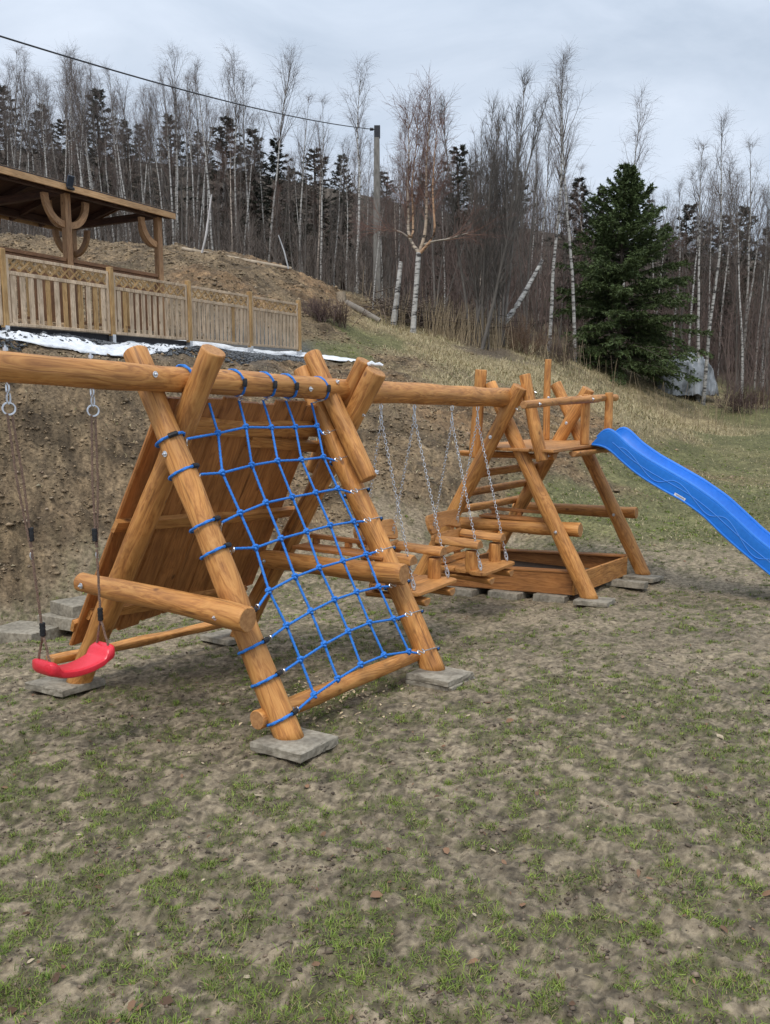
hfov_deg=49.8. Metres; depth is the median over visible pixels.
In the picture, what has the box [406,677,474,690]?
paving stone
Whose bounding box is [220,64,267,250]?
birch tree
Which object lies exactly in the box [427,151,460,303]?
birch tree
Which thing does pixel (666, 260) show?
spruce tree
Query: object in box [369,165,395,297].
birch tree
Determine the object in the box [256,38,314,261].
birch tree
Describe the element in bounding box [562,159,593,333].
birch tree
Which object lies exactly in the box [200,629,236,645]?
paving stone
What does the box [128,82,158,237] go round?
birch tree
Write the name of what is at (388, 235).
bare tree
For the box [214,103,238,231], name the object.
birch tree
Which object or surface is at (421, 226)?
bare tree
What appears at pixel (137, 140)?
birch tree
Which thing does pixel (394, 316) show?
dead birch
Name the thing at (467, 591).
paving stone
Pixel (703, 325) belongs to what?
undergrowth
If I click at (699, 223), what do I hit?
birch tree
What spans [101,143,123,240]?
bare tree
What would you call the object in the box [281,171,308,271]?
bare tree
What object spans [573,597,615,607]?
paving stone
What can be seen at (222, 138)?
spruce tree
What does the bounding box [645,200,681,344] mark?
bare tree
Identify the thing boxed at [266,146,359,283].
spruce tree
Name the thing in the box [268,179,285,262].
bare tree
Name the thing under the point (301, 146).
birch tree
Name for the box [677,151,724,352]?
birch tree
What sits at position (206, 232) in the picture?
leaning pole
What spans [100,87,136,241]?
birch tree
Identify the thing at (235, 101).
birch tree
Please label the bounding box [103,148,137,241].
bare tree
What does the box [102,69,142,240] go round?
birch tree
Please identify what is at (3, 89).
spruce tree
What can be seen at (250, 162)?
birch tree
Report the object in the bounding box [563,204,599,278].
bare tree
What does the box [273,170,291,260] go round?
bare tree
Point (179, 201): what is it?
spruce tree
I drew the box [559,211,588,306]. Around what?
bare tree
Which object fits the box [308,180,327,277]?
bare tree
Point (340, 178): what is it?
birch tree
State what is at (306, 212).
bare tree
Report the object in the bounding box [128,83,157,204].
birch tree
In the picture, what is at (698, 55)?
sky
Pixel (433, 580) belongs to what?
chair swing
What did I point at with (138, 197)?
bare tree
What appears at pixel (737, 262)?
birch tree
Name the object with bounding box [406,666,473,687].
paving stone
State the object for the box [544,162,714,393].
spruce tree
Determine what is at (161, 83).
overhead wire
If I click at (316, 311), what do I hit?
bush
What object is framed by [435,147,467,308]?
bare tree
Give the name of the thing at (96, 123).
birch tree
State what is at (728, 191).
birch tree
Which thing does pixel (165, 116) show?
birch tree
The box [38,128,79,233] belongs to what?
bare tree
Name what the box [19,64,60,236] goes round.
birch tree
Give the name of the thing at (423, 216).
spruce tree
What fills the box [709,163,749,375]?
birch tree
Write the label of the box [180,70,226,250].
birch tree
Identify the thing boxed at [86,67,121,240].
birch tree
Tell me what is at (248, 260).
fallen log
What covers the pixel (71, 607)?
paving stone
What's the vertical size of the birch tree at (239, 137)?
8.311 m
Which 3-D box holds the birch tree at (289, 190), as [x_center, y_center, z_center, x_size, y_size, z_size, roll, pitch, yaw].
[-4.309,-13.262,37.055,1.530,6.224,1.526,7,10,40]
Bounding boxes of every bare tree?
[0,109,25,229]
[4,134,20,234]
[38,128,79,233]
[41,118,84,179]
[49,143,76,236]
[69,135,109,229]
[91,168,116,238]
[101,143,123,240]
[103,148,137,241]
[109,123,157,241]
[121,129,153,243]
[137,114,179,236]
[143,108,173,234]
[144,99,191,244]
[183,132,212,243]
[202,144,226,250]
[215,140,242,250]
[217,146,261,247]
[218,136,247,251]
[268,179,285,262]
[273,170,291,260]
[280,162,317,271]
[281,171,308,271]
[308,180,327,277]
[323,178,341,284]
[328,185,346,284]
[333,200,356,291]
[341,137,367,291]
[354,174,384,296]
[380,180,416,300]
[382,191,406,302]
[389,104,434,303]
[397,174,431,306]
[408,154,436,309]
[414,144,492,311]
[419,151,470,310]
[432,91,513,343]
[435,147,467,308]
[453,122,494,314]
[461,60,556,349]
[464,95,534,346]
[498,174,530,324]
[499,119,556,337]
[501,179,535,334]
[513,165,554,330]
[540,189,572,338]
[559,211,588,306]
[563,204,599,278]
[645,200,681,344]
[661,232,697,354]
[668,232,696,317]
[673,225,721,347]
[691,218,743,372]
[711,237,752,366]
[713,215,769,376]
[726,222,769,387]
[755,240,769,394]
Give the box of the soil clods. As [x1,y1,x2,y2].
[0,233,769,624]
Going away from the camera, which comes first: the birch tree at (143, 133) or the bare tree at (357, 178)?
the bare tree at (357, 178)
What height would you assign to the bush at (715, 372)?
1.750 m
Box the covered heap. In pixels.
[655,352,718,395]
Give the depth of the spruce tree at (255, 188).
38.00 m
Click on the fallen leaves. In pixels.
(316, 963)
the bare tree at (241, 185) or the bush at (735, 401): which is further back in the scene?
the bare tree at (241, 185)
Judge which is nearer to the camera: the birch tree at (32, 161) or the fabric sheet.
the fabric sheet
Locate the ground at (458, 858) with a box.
[0,150,769,1023]
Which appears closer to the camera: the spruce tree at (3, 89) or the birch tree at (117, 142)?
the birch tree at (117, 142)
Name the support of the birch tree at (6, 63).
on the ground at (458, 858)
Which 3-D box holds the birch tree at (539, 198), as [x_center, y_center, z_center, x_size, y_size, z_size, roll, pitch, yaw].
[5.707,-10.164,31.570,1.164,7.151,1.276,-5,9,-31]
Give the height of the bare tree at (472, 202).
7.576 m
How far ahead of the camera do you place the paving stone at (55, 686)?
5.89 m
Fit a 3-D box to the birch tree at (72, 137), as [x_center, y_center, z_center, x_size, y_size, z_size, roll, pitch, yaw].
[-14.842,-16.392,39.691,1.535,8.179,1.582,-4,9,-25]
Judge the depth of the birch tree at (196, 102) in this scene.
36.21 m
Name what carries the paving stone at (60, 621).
on the ground at (458, 858)
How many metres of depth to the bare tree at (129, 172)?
33.17 m
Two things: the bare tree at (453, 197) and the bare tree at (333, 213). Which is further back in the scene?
the bare tree at (453, 197)
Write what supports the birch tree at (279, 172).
on the ground at (458, 858)
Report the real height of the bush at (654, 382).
1.500 m
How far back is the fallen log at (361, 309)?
24.03 m
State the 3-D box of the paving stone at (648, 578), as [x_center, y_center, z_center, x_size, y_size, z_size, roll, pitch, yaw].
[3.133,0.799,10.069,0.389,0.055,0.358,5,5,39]
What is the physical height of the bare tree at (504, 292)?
7.671 m
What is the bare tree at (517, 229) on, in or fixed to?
on the ground at (458, 858)
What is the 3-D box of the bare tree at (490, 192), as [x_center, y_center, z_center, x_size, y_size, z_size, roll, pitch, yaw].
[3.492,-8.524,23.185,2.710,8.063,2.497,2,8,14]
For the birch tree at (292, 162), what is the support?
on the ground at (458, 858)
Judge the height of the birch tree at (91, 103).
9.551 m
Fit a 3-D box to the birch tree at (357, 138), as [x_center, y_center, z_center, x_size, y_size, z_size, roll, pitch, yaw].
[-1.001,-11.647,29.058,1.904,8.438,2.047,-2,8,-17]
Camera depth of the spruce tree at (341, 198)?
37.30 m
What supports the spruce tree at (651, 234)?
on the ground at (458, 858)
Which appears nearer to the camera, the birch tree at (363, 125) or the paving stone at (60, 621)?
the paving stone at (60, 621)
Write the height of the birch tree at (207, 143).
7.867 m
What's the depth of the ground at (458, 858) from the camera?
4.65 m
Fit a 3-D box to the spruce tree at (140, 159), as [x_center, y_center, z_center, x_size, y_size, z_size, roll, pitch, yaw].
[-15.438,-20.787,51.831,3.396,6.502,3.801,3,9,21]
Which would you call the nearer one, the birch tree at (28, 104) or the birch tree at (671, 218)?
the birch tree at (28, 104)
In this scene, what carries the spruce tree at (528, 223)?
on the ground at (458, 858)
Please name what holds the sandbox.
on the ground at (458, 858)
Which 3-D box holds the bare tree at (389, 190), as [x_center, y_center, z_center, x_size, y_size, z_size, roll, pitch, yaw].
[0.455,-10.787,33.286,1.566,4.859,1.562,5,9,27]
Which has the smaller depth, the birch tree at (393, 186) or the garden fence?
the garden fence
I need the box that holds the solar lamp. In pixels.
[66,175,74,190]
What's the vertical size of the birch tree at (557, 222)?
9.349 m
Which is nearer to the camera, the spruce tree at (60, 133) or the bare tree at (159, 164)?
the bare tree at (159, 164)
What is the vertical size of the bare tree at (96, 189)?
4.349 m
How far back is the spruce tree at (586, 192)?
35.42 m
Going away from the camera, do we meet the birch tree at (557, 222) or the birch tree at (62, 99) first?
the birch tree at (557, 222)
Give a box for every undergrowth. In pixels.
[0,162,422,301]
[384,189,769,411]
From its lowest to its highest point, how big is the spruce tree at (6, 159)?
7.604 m
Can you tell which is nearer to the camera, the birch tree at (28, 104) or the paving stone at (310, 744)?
the paving stone at (310, 744)
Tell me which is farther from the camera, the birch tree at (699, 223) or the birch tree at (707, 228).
the birch tree at (707, 228)
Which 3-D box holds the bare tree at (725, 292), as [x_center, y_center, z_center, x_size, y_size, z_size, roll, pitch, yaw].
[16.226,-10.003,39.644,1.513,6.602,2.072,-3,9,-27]
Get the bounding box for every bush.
[295,290,342,323]
[308,291,378,327]
[495,309,557,355]
[526,323,588,364]
[640,351,662,384]
[687,357,725,398]
[702,374,765,413]
[737,381,769,409]
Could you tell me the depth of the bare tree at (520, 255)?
30.51 m
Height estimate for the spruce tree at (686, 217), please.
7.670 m
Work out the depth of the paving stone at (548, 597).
8.92 m
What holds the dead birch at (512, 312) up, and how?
on the ground at (458, 858)
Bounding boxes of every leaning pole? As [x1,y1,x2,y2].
[201,194,211,252]
[278,235,288,268]
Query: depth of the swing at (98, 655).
4.52 m
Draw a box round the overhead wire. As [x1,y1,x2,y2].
[0,35,371,129]
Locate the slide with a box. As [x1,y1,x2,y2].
[591,427,769,574]
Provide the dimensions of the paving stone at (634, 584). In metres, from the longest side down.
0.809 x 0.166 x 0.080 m
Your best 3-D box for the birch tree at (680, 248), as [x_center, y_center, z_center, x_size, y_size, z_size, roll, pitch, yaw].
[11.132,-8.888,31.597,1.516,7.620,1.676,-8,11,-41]
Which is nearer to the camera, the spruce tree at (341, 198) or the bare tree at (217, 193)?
the bare tree at (217, 193)
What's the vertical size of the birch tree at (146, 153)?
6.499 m
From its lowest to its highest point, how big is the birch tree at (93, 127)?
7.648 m
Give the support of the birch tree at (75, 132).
on the ground at (458, 858)
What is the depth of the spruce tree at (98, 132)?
40.67 m
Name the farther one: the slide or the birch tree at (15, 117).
the birch tree at (15, 117)
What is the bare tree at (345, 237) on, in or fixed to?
on the ground at (458, 858)
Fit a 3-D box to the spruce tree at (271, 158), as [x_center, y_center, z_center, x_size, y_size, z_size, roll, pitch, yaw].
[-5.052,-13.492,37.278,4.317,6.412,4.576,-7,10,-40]
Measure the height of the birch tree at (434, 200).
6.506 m
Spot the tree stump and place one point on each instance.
(342, 295)
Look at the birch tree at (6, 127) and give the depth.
30.91 m
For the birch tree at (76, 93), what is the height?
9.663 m
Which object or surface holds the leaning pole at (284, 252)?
on the ground at (458, 858)
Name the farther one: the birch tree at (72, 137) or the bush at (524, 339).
the birch tree at (72, 137)
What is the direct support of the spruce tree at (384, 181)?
on the ground at (458, 858)
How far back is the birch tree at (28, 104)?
31.79 m
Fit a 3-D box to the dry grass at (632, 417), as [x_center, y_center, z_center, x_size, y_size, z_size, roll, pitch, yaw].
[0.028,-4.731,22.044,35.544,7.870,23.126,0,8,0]
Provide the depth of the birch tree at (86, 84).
29.82 m
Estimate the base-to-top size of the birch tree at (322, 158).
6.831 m
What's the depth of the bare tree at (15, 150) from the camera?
33.28 m
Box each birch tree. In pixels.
[0,38,31,167]
[0,54,31,163]
[0,73,24,232]
[0,87,21,232]
[2,42,40,233]
[7,69,42,234]
[8,66,41,234]
[13,98,38,171]
[16,110,40,226]
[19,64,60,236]
[24,73,56,233]
[24,78,46,230]
[32,78,63,176]
[34,88,59,230]
[36,103,60,177]
[42,46,81,174]
[44,31,105,231]
[47,59,79,181]
[53,72,96,185]
[54,47,87,175]
[58,67,101,239]
[59,81,87,232]
[62,62,100,229]
[64,68,95,236]
[69,67,97,238]
[77,76,112,239]
[78,54,103,236]
[84,86,108,236]
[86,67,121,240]
[93,61,131,236]
[98,84,135,241]
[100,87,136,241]
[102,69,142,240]
[104,99,129,241]
[122,97,148,226]
[127,91,174,242]
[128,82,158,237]
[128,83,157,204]
[130,113,149,200]
[137,93,169,244]
[140,81,174,244]
[143,59,179,244]
[154,42,194,235]
[160,65,190,243]
[168,94,190,241]
[169,67,200,245]
[171,73,200,246]
[178,53,214,236]
[178,96,200,246]
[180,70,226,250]
[188,108,217,229]
[191,95,226,246]
[192,86,221,247]
[208,62,247,244]
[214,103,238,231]
[216,40,254,251]
[217,121,241,251]
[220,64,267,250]
[231,102,246,201]
[237,109,267,254]
[247,111,272,254]
[250,150,266,252]
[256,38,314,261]
[265,121,295,232]
[277,88,321,270]
[279,150,298,265]
[280,143,303,267]
[295,138,309,273]
[305,91,338,279]
[308,136,337,277]
[310,118,333,280]
[330,134,355,286]
[331,53,381,293]
[337,131,355,289]
[342,64,515,332]
[344,117,369,290]
[360,134,373,295]
[365,172,380,217]
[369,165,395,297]
[370,190,396,308]
[381,168,395,279]
[385,168,406,273]
[389,150,405,305]
[425,150,445,293]
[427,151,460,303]
[471,160,482,317]
[481,123,512,322]
[489,153,523,325]
[525,151,548,301]
[527,109,562,320]
[530,47,601,361]
[531,38,588,352]
[542,160,572,261]
[551,171,584,277]
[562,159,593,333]
[567,178,596,338]
[610,78,669,285]
[645,190,668,299]
[656,189,674,313]
[660,199,681,347]
[664,176,696,354]
[671,135,728,400]
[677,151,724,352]
[687,174,727,312]
[692,160,725,340]
[696,103,747,404]
[707,171,761,404]
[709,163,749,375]
[711,145,753,343]
[715,159,741,229]
[720,133,768,387]
[739,183,769,313]
[746,183,769,387]
[753,208,769,382]
[760,205,769,389]
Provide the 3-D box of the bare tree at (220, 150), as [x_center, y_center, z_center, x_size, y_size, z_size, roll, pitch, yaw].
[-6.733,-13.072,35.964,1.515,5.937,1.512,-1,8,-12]
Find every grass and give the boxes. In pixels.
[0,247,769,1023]
[2,233,769,552]
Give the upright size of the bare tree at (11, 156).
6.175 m
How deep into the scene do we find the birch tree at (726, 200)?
39.15 m
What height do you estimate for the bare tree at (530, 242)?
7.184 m
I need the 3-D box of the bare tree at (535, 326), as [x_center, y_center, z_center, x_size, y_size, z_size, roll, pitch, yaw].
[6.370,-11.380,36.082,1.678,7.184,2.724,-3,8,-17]
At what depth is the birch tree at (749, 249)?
32.36 m
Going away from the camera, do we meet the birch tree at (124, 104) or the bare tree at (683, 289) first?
the bare tree at (683, 289)
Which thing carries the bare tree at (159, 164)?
on the ground at (458, 858)
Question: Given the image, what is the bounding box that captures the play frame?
[0,344,650,740]
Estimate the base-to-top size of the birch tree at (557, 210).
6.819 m
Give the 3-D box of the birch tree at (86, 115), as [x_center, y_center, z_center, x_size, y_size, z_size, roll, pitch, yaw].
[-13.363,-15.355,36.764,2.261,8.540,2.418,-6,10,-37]
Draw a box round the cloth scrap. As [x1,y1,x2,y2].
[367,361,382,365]
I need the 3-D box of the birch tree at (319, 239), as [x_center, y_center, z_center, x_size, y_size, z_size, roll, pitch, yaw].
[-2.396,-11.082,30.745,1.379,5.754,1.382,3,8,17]
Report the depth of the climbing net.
5.37 m
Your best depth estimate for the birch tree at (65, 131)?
34.29 m
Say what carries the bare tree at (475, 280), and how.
on the ground at (458, 858)
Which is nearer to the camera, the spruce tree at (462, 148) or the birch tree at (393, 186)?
the birch tree at (393, 186)
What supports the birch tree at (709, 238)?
on the ground at (458, 858)
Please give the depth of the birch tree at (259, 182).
38.65 m
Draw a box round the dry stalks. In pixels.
[358,265,761,434]
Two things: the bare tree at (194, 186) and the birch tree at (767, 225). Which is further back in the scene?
the bare tree at (194, 186)
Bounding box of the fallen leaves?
[0,405,769,1023]
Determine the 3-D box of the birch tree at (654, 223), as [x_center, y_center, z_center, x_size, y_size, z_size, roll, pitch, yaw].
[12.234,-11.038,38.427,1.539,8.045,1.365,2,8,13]
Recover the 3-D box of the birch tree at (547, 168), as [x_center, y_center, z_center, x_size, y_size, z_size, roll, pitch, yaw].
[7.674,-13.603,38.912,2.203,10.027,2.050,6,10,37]
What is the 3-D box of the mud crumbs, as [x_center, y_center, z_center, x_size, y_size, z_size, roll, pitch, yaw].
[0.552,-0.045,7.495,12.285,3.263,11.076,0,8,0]
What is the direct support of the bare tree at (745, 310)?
on the ground at (458, 858)
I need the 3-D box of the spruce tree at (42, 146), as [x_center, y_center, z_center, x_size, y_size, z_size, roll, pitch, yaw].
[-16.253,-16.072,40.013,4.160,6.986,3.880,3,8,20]
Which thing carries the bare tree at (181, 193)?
on the ground at (458, 858)
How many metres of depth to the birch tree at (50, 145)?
35.61 m
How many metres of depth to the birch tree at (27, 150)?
38.53 m
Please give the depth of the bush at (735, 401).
27.51 m
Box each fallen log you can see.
[181,247,291,269]
[345,300,380,322]
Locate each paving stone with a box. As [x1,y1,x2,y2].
[0,621,68,643]
[25,676,105,697]
[37,612,75,630]
[50,595,85,617]
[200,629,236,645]
[250,727,337,763]
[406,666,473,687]
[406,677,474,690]
[440,586,485,596]
[488,589,532,600]
[533,592,571,602]
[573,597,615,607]
[603,578,647,588]
[622,573,663,582]
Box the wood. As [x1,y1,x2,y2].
[0,113,769,372]
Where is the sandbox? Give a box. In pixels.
[448,548,627,599]
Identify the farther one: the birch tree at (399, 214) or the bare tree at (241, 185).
the bare tree at (241, 185)
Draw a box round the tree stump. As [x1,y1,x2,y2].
[336,291,345,301]
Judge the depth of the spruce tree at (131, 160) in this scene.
40.82 m
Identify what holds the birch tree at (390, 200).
on the ground at (458, 858)
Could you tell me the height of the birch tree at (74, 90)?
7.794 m
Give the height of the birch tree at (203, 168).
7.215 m
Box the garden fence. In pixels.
[0,248,301,355]
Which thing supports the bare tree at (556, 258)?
on the ground at (458, 858)
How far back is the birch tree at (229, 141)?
29.02 m
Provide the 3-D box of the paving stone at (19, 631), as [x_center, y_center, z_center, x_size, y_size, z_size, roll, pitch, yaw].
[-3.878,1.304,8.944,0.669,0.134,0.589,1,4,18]
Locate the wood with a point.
(366, 207)
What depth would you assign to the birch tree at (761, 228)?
34.79 m
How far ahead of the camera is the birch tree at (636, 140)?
31.27 m
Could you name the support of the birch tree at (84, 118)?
on the ground at (458, 858)
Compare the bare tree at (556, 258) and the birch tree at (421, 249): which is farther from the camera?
the bare tree at (556, 258)
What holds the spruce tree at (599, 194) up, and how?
on the ground at (458, 858)
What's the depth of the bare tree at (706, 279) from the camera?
37.00 m
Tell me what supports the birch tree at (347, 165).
on the ground at (458, 858)
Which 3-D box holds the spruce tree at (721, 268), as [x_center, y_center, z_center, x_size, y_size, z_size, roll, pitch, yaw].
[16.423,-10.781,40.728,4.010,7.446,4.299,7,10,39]
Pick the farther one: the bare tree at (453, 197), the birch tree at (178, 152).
the bare tree at (453, 197)
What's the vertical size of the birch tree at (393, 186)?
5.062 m
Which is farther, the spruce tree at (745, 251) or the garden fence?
the spruce tree at (745, 251)
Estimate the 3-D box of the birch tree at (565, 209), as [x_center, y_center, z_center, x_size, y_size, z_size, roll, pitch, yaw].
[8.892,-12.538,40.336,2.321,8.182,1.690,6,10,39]
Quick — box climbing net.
[155,364,439,726]
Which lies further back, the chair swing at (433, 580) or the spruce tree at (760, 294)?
the spruce tree at (760, 294)
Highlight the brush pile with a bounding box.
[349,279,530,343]
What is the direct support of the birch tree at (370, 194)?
on the ground at (458, 858)
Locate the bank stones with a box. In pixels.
[0,246,636,607]
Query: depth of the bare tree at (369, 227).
31.71 m
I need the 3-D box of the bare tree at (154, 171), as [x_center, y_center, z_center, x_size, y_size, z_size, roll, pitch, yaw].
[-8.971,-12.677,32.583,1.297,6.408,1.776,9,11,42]
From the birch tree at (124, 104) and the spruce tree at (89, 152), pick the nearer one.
the birch tree at (124, 104)
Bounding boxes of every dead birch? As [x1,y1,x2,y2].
[390,261,402,325]
[500,259,543,324]
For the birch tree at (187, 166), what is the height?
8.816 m
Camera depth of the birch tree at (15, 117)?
35.90 m
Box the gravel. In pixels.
[0,329,304,364]
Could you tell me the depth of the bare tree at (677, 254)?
39.43 m
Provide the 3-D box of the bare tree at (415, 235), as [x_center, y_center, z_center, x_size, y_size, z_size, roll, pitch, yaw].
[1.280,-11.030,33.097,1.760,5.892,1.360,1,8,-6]
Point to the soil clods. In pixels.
(220, 253)
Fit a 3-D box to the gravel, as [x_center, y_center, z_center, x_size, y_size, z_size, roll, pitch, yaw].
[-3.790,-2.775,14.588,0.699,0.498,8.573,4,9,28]
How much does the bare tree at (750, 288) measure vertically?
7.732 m
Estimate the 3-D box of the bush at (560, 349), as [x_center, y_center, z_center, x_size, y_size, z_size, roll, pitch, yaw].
[5.358,-5.081,25.143,1.732,1.249,2.024,6,10,35]
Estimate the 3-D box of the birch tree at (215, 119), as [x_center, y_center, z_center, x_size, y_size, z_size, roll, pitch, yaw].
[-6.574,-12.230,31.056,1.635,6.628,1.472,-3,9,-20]
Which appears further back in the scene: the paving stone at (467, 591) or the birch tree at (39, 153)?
the birch tree at (39, 153)
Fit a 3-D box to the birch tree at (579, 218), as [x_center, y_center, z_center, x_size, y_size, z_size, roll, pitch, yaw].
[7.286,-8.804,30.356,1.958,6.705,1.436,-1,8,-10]
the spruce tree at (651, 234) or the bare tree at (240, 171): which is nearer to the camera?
the bare tree at (240, 171)
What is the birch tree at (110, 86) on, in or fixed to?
on the ground at (458, 858)
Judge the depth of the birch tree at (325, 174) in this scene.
37.34 m
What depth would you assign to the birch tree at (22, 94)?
33.82 m
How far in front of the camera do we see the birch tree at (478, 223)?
29.21 m
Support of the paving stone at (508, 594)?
on the ground at (458, 858)
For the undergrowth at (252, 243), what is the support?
on the ground at (458, 858)
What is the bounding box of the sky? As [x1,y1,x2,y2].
[0,0,769,258]
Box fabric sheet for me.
[0,330,355,361]
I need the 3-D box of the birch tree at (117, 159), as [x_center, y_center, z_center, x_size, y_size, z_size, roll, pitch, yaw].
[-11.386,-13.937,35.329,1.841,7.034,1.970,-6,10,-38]
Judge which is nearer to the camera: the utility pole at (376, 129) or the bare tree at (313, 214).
the utility pole at (376, 129)
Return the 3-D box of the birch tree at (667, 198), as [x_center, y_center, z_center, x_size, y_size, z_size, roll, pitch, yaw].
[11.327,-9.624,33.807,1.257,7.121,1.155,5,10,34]
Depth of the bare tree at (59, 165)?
38.07 m
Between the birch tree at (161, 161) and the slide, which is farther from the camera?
the birch tree at (161, 161)
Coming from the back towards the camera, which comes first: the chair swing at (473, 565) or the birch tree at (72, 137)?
the birch tree at (72, 137)
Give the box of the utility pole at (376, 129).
[370,125,380,303]
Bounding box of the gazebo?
[0,164,175,339]
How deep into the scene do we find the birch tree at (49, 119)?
30.47 m
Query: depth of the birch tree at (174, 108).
28.28 m
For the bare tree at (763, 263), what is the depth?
32.13 m
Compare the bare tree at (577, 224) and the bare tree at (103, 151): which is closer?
the bare tree at (103, 151)
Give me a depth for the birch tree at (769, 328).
33.40 m
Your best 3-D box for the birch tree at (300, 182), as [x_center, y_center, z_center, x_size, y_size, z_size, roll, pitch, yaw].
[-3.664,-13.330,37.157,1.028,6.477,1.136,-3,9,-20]
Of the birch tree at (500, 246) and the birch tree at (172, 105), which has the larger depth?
the birch tree at (172, 105)
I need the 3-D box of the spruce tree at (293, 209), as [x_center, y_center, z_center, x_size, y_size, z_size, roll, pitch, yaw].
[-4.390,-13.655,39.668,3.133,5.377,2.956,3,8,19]
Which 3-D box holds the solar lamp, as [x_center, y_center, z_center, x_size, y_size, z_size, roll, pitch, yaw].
[-5.239,-5.479,13.807,0.090,0.227,0.140,4,9,28]
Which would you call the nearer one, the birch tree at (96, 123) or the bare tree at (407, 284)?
the bare tree at (407, 284)
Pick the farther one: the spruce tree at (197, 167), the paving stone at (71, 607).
the spruce tree at (197, 167)
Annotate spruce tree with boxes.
[0,85,30,231]
[0,118,21,221]
[14,103,73,234]
[49,118,96,236]
[61,88,147,240]
[74,123,98,182]
[98,119,150,241]
[130,124,156,203]
[134,114,216,245]
[178,133,218,226]
[180,115,288,257]
[212,128,287,259]
[233,137,312,267]
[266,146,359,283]
[267,167,319,264]
[307,154,372,290]
[364,172,403,268]
[402,175,447,287]
[407,144,518,309]
[482,172,558,302]
[529,177,619,328]
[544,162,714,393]
[562,188,615,327]
[632,200,661,282]
[637,224,696,351]
[642,203,749,344]
[667,221,731,342]
[691,205,767,370]
[692,216,754,362]
[723,228,769,369]
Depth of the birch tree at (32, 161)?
35.23 m
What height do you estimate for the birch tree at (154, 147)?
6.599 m
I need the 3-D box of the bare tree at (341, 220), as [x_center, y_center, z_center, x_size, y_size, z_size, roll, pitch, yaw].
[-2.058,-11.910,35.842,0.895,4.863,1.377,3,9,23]
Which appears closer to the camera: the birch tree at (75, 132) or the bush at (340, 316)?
the bush at (340, 316)
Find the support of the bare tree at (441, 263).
on the ground at (458, 858)
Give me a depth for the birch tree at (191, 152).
39.52 m
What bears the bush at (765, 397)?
on the ground at (458, 858)
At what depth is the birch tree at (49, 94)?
38.83 m
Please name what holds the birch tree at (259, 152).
on the ground at (458, 858)
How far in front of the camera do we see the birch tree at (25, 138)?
38.43 m
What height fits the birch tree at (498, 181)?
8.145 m
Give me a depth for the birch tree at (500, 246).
32.19 m
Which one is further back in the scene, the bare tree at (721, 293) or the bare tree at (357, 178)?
the bare tree at (721, 293)
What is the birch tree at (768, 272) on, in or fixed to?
on the ground at (458, 858)
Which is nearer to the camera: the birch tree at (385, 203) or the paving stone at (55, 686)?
the paving stone at (55, 686)
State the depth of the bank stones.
11.90 m
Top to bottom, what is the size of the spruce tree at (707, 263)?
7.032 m
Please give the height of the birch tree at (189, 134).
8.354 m
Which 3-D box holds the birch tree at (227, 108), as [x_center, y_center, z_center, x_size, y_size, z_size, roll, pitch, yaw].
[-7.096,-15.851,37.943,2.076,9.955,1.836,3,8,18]
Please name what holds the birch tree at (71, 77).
on the ground at (458, 858)
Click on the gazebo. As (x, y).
(54, 205)
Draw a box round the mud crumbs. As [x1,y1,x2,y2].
[0,505,769,1023]
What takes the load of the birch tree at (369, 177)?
on the ground at (458, 858)
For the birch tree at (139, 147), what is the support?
on the ground at (458, 858)
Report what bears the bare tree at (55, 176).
on the ground at (458, 858)
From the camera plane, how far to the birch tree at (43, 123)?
29.90 m
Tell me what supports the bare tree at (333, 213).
on the ground at (458, 858)
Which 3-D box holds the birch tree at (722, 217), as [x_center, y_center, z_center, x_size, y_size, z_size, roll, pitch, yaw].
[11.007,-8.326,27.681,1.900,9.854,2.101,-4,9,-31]
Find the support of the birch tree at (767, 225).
on the ground at (458, 858)
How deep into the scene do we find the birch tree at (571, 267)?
26.46 m
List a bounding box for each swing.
[1,392,114,678]
[353,407,456,605]
[425,411,514,584]
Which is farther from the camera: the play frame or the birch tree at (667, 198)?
the birch tree at (667, 198)
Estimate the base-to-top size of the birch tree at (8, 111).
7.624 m

